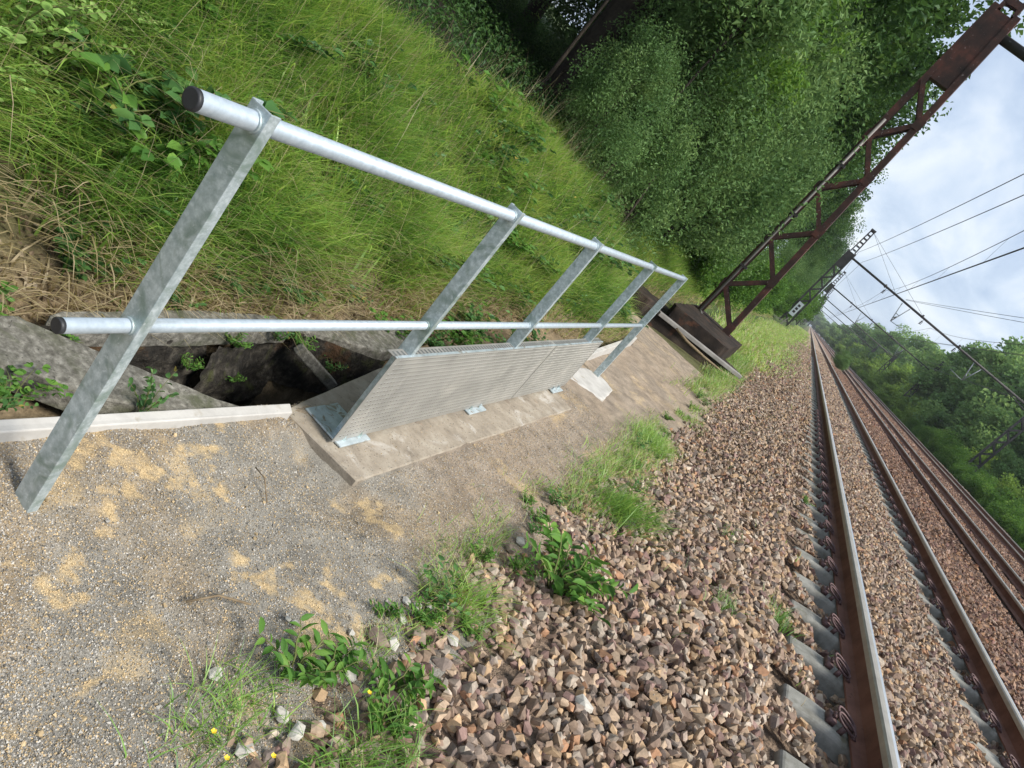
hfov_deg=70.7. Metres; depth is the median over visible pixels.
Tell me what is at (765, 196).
bush
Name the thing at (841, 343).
broadleaf tree
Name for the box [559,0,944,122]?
oak tree
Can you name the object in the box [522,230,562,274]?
bramble
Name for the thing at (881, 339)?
broadleaf tree
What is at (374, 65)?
bramble
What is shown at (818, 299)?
bush
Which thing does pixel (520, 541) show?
loose stone
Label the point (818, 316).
broadleaf tree
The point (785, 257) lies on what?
bush
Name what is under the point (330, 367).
weed
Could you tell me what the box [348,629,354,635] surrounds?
loose stone
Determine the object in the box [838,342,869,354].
broadleaf tree
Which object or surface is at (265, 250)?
bramble
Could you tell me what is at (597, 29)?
oak tree
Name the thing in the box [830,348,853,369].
bush
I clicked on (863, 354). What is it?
broadleaf tree
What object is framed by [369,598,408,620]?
weed
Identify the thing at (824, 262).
oak tree
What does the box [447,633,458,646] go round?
loose stone
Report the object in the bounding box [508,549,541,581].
weed
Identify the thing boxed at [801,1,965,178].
oak tree
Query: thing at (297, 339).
weed
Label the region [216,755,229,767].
flower
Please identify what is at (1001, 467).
broadleaf tree
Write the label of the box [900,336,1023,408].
broadleaf tree
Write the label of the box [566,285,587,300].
bramble
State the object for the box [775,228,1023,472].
catenary gantry
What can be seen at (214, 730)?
flower
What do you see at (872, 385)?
broadleaf tree
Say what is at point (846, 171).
oak tree
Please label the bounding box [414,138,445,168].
bramble
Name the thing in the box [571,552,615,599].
weed
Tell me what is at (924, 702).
ballast stones
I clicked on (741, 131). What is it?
bush
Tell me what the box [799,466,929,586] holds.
sleeper
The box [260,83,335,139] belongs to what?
bramble
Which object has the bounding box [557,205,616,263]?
bramble
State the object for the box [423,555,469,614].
weed
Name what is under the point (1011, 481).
broadleaf tree
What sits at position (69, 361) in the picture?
concrete slab
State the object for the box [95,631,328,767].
grass tuft
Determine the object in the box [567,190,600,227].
bramble
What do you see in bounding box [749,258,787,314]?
bush
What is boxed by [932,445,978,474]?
bush
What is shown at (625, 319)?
bramble
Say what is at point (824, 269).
oak tree
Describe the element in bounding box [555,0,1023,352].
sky
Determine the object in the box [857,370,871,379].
broadleaf tree
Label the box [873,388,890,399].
broadleaf tree
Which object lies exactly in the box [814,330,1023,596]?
rail
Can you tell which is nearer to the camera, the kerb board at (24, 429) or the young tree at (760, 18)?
the kerb board at (24, 429)
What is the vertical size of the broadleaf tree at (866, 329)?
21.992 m
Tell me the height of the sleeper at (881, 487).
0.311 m
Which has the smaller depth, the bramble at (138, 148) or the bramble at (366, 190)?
the bramble at (138, 148)
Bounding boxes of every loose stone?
[207,666,221,681]
[235,743,254,758]
[274,705,288,723]
[287,720,305,740]
[345,666,355,681]
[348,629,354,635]
[368,626,389,647]
[388,637,398,651]
[399,614,405,623]
[402,596,410,605]
[412,628,425,644]
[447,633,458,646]
[455,559,465,568]
[506,542,515,553]
[516,537,524,546]
[574,694,593,712]
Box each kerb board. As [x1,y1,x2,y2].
[0,404,291,442]
[588,337,636,359]
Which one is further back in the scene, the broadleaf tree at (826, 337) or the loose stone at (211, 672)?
the broadleaf tree at (826, 337)
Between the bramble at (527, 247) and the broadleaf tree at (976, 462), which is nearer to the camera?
the bramble at (527, 247)
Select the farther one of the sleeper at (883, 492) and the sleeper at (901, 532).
the sleeper at (883, 492)
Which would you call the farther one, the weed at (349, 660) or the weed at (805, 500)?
the weed at (805, 500)
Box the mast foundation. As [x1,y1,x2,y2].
[624,279,741,378]
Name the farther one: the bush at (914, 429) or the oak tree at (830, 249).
the oak tree at (830, 249)
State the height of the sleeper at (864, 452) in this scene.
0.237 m
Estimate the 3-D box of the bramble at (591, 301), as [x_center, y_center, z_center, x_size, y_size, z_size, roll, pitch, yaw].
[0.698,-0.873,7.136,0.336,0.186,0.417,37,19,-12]
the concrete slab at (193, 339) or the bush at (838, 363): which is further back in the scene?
the bush at (838, 363)
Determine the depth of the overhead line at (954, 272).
22.32 m
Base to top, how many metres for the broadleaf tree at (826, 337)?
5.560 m
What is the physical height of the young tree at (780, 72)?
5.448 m
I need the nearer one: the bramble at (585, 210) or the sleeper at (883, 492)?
the bramble at (585, 210)
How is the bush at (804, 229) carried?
on the ground at (272, 394)
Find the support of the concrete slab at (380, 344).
in the drain pit
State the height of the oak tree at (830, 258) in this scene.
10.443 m
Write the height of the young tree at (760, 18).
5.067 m
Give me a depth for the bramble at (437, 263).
4.54 m
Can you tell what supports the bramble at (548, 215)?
on the ground at (272, 394)
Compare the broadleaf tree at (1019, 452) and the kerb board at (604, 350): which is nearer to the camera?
the kerb board at (604, 350)
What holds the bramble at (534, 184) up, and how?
on the ground at (272, 394)
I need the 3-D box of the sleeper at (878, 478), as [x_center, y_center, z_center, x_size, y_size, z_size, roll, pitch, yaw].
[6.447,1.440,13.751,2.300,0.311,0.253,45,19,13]
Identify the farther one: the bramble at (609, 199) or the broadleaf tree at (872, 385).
the broadleaf tree at (872, 385)
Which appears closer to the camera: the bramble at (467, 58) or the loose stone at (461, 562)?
the loose stone at (461, 562)
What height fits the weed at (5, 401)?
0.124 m
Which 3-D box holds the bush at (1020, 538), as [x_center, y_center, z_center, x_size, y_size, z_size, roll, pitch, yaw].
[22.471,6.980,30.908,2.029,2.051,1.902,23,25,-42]
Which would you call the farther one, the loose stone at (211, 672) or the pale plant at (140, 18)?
the pale plant at (140, 18)
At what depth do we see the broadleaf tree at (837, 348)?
240.19 m
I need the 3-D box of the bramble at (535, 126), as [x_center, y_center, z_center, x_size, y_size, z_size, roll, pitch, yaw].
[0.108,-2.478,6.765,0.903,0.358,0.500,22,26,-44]
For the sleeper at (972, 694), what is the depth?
5.84 m
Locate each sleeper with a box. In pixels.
[773,749,808,767]
[778,684,856,767]
[785,635,899,741]
[790,571,1020,767]
[790,599,934,747]
[792,546,1008,757]
[795,512,970,676]
[795,527,991,720]
[797,487,948,627]
[799,458,921,568]
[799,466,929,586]
[799,476,937,603]
[800,440,903,529]
[801,435,898,518]
[801,499,960,654]
[802,430,894,509]
[802,445,908,541]
[802,453,914,554]
[807,402,871,459]
[807,423,887,493]
[807,426,891,500]
[808,411,878,473]
[809,401,869,454]
[810,416,881,479]
[810,419,884,485]
[811,409,875,467]
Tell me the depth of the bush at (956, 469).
47.30 m
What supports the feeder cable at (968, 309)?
attached to the catenary gantry at (845, 259)
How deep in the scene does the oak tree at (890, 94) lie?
26.22 m
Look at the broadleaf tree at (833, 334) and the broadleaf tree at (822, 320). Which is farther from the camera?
the broadleaf tree at (822, 320)
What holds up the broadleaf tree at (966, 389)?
on the ground at (272, 394)
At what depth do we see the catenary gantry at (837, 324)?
223.71 m
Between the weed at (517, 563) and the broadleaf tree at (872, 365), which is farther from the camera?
the broadleaf tree at (872, 365)
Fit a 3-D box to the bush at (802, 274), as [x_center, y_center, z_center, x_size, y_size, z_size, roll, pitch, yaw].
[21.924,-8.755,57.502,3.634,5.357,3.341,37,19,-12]
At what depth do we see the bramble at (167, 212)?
2.70 m
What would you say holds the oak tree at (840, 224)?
on the ground at (272, 394)
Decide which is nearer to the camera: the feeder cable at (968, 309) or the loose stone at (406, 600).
the loose stone at (406, 600)
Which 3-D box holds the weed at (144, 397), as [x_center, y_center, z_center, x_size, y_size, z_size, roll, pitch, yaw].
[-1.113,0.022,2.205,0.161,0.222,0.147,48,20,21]
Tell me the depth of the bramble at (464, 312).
5.22 m
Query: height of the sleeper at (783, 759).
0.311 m
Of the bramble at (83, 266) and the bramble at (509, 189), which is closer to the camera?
the bramble at (83, 266)
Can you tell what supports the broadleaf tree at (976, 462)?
on the ground at (272, 394)
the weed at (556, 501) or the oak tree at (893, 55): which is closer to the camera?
the weed at (556, 501)
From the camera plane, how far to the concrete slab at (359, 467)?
3.29 m
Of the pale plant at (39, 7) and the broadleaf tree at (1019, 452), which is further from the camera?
the broadleaf tree at (1019, 452)
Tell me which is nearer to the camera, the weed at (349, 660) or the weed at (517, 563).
the weed at (349, 660)
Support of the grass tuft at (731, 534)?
on the ballast stones
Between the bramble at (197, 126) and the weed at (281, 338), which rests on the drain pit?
the weed at (281, 338)
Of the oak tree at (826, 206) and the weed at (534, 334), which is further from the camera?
the oak tree at (826, 206)
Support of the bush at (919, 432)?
on the ground at (272, 394)
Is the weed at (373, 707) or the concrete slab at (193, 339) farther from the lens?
the concrete slab at (193, 339)
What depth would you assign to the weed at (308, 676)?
1.90 m
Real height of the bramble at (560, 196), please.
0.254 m
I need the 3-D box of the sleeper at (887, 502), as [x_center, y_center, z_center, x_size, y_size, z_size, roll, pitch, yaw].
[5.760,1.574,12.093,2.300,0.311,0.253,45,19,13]
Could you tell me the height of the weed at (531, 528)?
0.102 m
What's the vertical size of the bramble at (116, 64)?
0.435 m
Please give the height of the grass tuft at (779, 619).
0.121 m
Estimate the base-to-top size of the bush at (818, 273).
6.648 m
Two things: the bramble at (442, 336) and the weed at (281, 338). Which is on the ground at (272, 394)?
the bramble at (442, 336)
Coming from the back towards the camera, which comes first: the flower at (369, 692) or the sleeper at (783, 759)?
the sleeper at (783, 759)
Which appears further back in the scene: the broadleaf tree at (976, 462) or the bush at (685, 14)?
the broadleaf tree at (976, 462)
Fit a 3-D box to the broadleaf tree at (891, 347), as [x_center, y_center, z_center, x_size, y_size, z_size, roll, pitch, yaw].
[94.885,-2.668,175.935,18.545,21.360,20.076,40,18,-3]
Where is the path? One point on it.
(642, 366)
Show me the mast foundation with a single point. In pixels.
(704, 334)
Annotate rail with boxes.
[810,327,900,767]
[813,331,1023,767]
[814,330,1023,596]
[815,332,1023,629]
[818,334,1023,567]
[821,337,1023,557]
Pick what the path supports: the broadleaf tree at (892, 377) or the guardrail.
the guardrail
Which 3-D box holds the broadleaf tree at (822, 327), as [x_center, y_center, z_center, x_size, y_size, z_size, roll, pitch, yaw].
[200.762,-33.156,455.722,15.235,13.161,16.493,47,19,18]
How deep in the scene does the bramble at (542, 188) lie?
6.31 m
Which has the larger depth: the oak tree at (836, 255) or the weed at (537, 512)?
the oak tree at (836, 255)
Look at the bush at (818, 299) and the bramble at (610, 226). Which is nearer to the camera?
the bramble at (610, 226)
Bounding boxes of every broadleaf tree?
[805,311,824,325]
[815,316,830,332]
[819,321,837,338]
[820,329,828,340]
[823,323,844,336]
[823,332,831,343]
[828,324,861,346]
[829,337,838,349]
[833,338,850,351]
[834,322,885,347]
[835,343,845,353]
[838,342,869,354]
[842,330,877,350]
[847,356,863,367]
[848,323,941,357]
[851,363,862,373]
[853,349,885,366]
[854,353,901,384]
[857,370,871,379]
[860,332,938,365]
[860,371,877,384]
[864,379,881,391]
[868,363,916,393]
[873,383,899,399]
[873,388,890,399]
[881,398,892,407]
[891,378,939,404]
[892,409,904,419]
[895,346,946,371]
[897,351,956,373]
[898,398,954,423]
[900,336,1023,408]
[901,407,927,424]
[911,392,1017,429]
[920,349,1023,424]
[921,340,993,371]
[945,379,1023,448]
[947,406,1023,474]
[964,445,1012,475]
[972,448,1023,496]
[975,472,1023,503]
[1010,410,1023,458]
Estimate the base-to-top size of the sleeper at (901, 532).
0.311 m
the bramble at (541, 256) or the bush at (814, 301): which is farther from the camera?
the bush at (814, 301)
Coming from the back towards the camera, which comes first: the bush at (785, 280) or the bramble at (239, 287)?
the bush at (785, 280)
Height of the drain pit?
0.780 m
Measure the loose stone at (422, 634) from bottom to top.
0.034 m
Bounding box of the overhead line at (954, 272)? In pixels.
[827,230,1023,317]
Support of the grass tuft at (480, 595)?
on the path
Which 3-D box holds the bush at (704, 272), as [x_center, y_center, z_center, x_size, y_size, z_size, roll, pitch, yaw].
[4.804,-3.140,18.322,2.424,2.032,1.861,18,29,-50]
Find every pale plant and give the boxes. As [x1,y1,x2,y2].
[0,0,134,57]
[0,42,67,101]
[68,0,168,34]
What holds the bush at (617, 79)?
on the ground at (272, 394)
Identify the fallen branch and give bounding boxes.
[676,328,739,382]
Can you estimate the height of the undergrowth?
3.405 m
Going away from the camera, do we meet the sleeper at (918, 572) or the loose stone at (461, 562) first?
the loose stone at (461, 562)
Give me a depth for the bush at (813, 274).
65.92 m
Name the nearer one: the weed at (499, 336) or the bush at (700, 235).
the weed at (499, 336)
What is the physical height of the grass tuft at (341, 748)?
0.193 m
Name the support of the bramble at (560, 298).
on the ground at (272, 394)
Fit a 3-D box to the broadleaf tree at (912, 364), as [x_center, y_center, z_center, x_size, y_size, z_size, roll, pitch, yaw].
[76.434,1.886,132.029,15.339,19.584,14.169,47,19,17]
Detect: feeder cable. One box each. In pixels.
[837,174,1023,280]
[838,195,1023,284]
[906,299,1021,317]
[907,300,1023,322]
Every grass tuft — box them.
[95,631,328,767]
[276,664,456,767]
[390,541,528,663]
[572,456,697,554]
[620,409,681,464]
[710,580,749,624]
[718,524,754,548]
[763,583,808,643]
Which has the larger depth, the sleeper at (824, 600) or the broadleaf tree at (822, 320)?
the broadleaf tree at (822, 320)
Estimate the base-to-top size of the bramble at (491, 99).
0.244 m
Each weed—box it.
[0,362,73,403]
[0,368,38,406]
[0,374,38,411]
[128,366,178,411]
[181,352,204,370]
[224,332,252,348]
[225,373,246,381]
[255,613,346,687]
[264,315,294,341]
[292,331,318,350]
[297,635,369,689]
[298,745,338,767]
[324,355,348,372]
[362,648,446,704]
[363,677,424,739]
[369,307,424,342]
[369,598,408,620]
[408,591,446,633]
[418,631,434,649]
[422,330,458,346]
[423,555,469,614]
[442,316,488,345]
[460,609,485,641]
[465,303,505,342]
[469,536,498,563]
[492,329,505,342]
[506,310,533,341]
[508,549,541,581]
[522,489,536,503]
[522,513,638,627]
[523,315,547,340]
[527,512,549,537]
[528,501,552,523]
[548,478,573,506]
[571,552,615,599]
[632,457,643,467]
[633,474,649,493]
[634,432,652,450]
[653,449,662,458]
[663,411,674,420]
[696,389,708,399]
[702,394,713,406]
[802,495,814,506]
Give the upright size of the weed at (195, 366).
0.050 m
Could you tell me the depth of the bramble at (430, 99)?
5.15 m
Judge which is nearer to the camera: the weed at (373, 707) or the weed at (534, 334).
the weed at (373, 707)
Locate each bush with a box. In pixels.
[532,0,603,73]
[549,14,693,182]
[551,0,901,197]
[555,0,764,194]
[565,0,608,55]
[571,0,853,199]
[584,46,714,212]
[600,9,837,256]
[618,0,872,252]
[649,64,827,257]
[652,0,884,241]
[676,108,837,276]
[681,232,742,298]
[714,248,767,311]
[719,137,841,280]
[737,251,781,314]
[739,164,829,266]
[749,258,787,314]
[760,256,796,313]
[767,239,805,286]
[771,274,790,307]
[772,277,814,318]
[776,273,798,311]
[776,280,819,320]
[780,243,816,294]
[790,287,826,322]
[797,264,822,295]
[804,291,825,318]
[805,267,823,295]
[814,261,829,293]
[816,265,836,294]
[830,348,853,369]
[833,354,849,370]
[904,417,924,431]
[911,424,936,436]
[915,426,935,444]
[916,427,948,446]
[922,429,964,454]
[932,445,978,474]
[935,443,966,465]
[948,463,975,480]
[953,469,981,498]
[958,468,999,502]
[975,494,1009,510]
[980,487,1023,518]
[989,507,1023,528]
[1000,510,1023,549]
[1013,531,1023,550]
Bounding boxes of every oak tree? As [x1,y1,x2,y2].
[519,0,551,30]
[533,0,646,123]
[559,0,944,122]
[774,193,866,245]
[779,239,827,281]
[784,199,859,259]
[786,241,827,281]
[792,151,873,227]
[800,142,888,222]
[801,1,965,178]
[805,0,1023,142]
[807,239,836,275]
[813,21,952,182]
[818,246,829,276]
[819,140,878,193]
[825,233,857,275]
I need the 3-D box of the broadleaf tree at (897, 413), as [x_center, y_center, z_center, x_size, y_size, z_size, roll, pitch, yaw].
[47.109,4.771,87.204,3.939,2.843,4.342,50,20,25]
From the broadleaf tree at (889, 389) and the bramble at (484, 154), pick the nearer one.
the bramble at (484, 154)
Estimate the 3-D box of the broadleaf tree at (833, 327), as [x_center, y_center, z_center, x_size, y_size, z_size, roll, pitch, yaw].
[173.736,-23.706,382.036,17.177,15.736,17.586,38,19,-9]
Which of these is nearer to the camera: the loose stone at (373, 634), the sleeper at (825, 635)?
the loose stone at (373, 634)
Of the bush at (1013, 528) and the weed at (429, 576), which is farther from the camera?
the bush at (1013, 528)
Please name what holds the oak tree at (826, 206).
on the ground at (272, 394)
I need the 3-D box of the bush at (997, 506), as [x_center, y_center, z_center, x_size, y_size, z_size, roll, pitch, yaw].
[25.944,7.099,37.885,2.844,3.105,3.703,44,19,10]
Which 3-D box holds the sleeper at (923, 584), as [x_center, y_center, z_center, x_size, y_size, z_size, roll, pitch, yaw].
[4.160,1.891,8.222,2.300,0.311,0.253,45,19,13]
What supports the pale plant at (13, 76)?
on the ground at (272, 394)
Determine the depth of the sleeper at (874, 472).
14.16 m
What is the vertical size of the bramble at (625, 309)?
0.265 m
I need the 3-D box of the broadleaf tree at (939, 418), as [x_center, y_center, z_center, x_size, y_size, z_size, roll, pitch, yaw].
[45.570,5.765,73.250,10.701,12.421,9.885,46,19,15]
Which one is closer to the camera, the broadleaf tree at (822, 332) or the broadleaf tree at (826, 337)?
the broadleaf tree at (826, 337)
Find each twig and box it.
[186,594,251,605]
[255,467,266,502]
[452,564,506,581]
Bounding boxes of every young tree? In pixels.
[523,0,608,107]
[597,0,855,184]
[614,0,869,234]
[624,2,866,225]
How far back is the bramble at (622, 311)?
7.67 m
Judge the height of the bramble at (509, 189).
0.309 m
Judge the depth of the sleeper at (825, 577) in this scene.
5.34 m
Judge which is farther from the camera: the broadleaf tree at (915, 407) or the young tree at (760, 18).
the broadleaf tree at (915, 407)
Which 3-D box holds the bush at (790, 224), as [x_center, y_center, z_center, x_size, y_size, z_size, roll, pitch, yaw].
[6.748,-5.299,20.128,3.628,5.792,3.413,37,19,-10]
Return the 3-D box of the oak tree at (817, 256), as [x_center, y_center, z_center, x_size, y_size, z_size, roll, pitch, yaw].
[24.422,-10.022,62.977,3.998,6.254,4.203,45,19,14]
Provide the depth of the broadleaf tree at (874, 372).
134.83 m
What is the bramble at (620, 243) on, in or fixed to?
on the ground at (272, 394)
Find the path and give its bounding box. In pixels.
[0,310,730,767]
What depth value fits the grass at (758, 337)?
5.72 m
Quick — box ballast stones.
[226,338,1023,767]
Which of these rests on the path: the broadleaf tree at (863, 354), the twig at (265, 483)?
the twig at (265, 483)
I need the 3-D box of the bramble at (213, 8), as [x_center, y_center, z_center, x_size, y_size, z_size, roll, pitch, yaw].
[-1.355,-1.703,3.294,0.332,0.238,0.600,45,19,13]
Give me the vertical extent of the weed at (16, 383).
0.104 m
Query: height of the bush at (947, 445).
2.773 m
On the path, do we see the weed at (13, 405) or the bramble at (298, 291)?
the weed at (13, 405)
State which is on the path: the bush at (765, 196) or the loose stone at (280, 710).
the loose stone at (280, 710)
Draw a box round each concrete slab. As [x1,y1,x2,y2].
[0,316,238,413]
[44,310,290,346]
[286,319,407,360]
[290,368,570,486]
[571,368,611,401]
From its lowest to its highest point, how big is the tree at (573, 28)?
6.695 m
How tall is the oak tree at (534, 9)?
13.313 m
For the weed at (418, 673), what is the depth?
2.07 m
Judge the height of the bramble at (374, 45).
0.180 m
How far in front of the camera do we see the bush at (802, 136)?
12.80 m
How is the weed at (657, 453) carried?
on the path
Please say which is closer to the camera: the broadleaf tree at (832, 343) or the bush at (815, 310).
the bush at (815, 310)
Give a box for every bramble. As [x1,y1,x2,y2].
[0,280,80,342]
[30,28,273,183]
[32,26,214,135]
[51,205,148,281]
[64,0,297,122]
[112,51,221,150]
[118,161,184,219]
[169,279,206,310]
[193,0,284,40]
[201,253,270,295]
[247,227,300,257]
[255,2,344,60]
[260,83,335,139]
[262,263,326,304]
[334,19,416,90]
[334,162,397,220]
[341,280,372,303]
[356,12,402,50]
[356,31,384,55]
[399,313,414,334]
[408,82,439,106]
[411,240,456,270]
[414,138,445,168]
[418,118,493,168]
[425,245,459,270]
[433,218,494,279]
[436,330,458,341]
[442,202,476,238]
[447,311,493,343]
[451,51,518,114]
[453,298,498,321]
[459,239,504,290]
[460,145,517,196]
[467,198,516,232]
[472,126,528,163]
[476,83,511,111]
[479,195,534,255]
[487,99,521,139]
[489,77,555,137]
[490,151,539,205]
[494,269,529,288]
[495,149,553,198]
[503,115,555,153]
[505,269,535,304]
[517,293,543,321]
[518,243,560,272]
[520,195,562,226]
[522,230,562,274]
[528,173,552,193]
[544,273,581,304]
[547,173,576,202]
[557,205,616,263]
[565,198,601,226]
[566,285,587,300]
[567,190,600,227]
[574,158,623,208]
[577,285,599,304]
[585,268,605,291]
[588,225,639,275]
[589,215,622,246]
[593,209,618,230]
[599,291,630,314]
[609,293,642,317]
[620,305,648,329]
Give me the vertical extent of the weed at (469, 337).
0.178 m
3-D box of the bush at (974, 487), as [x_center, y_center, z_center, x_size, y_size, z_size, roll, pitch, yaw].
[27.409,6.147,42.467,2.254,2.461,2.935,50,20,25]
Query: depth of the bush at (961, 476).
45.28 m
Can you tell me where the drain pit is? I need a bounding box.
[40,326,384,405]
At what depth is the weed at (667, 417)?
6.92 m
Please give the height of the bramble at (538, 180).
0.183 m
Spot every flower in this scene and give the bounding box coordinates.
[196,728,216,748]
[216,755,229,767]
[260,752,276,767]
[347,690,371,713]
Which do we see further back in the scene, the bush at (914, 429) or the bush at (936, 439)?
the bush at (914, 429)
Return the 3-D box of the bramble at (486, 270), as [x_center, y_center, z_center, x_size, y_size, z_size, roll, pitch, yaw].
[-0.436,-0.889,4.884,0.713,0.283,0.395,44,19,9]
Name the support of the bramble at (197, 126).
on the ground at (272, 394)
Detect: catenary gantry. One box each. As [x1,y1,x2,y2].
[695,0,1023,336]
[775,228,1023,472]
[792,271,943,407]
[797,288,902,375]
[802,309,865,344]
[803,297,879,357]
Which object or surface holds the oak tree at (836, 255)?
on the ground at (272, 394)
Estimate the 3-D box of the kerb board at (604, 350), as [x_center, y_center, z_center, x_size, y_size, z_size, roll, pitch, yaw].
[0.881,-0.305,7.169,0.045,0.220,3.076,44,19,10]
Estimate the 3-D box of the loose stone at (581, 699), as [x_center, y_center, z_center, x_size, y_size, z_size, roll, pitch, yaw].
[0.243,1.075,2.426,0.074,0.037,0.061,45,19,13]
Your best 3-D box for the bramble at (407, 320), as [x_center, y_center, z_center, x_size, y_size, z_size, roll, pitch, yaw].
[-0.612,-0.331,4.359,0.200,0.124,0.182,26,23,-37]
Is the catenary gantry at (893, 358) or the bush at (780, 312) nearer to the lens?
the bush at (780, 312)
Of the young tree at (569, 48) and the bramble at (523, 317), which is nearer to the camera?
the bramble at (523, 317)
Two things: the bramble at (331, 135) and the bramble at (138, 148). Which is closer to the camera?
the bramble at (138, 148)
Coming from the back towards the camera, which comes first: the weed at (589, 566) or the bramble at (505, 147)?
the bramble at (505, 147)
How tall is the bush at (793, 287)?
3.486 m
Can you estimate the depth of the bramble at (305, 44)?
3.65 m
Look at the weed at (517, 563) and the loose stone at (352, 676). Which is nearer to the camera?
the loose stone at (352, 676)
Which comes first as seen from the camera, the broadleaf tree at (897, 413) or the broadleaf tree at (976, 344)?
the broadleaf tree at (897, 413)
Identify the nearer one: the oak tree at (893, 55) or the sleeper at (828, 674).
the sleeper at (828, 674)
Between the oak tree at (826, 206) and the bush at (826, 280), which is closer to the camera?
the oak tree at (826, 206)
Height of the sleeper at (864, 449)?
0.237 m
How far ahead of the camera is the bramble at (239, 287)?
3.07 m
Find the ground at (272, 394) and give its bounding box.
[0,0,807,419]
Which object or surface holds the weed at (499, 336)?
on the ground at (272, 394)
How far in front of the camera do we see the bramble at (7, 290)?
2.22 m
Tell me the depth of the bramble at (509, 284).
5.75 m
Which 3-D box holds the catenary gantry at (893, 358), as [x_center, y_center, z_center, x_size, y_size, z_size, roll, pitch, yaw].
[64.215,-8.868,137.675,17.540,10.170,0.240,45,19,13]
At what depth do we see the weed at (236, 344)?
2.91 m
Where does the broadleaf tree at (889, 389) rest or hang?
on the ground at (272, 394)
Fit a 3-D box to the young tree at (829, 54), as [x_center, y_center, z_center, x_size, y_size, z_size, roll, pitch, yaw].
[3.473,-4.517,11.355,2.352,6.391,2.526,30,21,-29]
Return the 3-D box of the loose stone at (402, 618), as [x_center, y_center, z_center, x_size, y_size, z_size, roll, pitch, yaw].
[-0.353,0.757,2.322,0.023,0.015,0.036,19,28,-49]
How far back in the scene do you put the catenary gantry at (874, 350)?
178.76 m
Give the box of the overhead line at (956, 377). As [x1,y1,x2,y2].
[853,340,1023,401]
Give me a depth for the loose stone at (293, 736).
1.75 m
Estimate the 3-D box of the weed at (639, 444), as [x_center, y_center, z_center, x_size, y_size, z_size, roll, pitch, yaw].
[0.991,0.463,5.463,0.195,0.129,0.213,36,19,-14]
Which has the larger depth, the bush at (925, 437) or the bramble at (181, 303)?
the bush at (925, 437)
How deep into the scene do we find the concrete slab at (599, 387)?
6.11 m
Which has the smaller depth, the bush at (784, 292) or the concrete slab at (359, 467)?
the concrete slab at (359, 467)
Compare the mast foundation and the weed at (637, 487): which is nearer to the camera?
the weed at (637, 487)
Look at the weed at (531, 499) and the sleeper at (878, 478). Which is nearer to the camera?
the weed at (531, 499)
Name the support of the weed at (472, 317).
on the ground at (272, 394)
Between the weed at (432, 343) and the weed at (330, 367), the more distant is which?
the weed at (432, 343)
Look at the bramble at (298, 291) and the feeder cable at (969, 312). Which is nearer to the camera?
the bramble at (298, 291)
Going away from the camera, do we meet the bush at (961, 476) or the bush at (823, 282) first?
the bush at (961, 476)
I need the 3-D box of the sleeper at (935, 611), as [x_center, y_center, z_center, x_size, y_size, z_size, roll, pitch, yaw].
[3.923,1.930,7.672,2.300,0.311,0.253,45,19,13]
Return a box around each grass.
[142,297,837,767]
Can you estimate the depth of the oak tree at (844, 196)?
42.15 m
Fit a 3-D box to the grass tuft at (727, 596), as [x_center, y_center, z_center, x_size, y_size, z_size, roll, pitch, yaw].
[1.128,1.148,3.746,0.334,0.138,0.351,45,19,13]
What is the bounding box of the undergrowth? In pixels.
[360,0,686,246]
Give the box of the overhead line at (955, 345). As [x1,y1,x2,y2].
[839,326,1023,355]
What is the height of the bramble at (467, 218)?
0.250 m
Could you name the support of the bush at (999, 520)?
on the ground at (272, 394)
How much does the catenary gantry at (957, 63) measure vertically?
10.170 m
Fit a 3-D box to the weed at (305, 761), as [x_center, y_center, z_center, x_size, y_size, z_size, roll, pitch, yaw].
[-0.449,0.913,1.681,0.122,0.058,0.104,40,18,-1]
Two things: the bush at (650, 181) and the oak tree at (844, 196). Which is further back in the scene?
the oak tree at (844, 196)
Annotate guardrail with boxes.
[15,86,687,512]

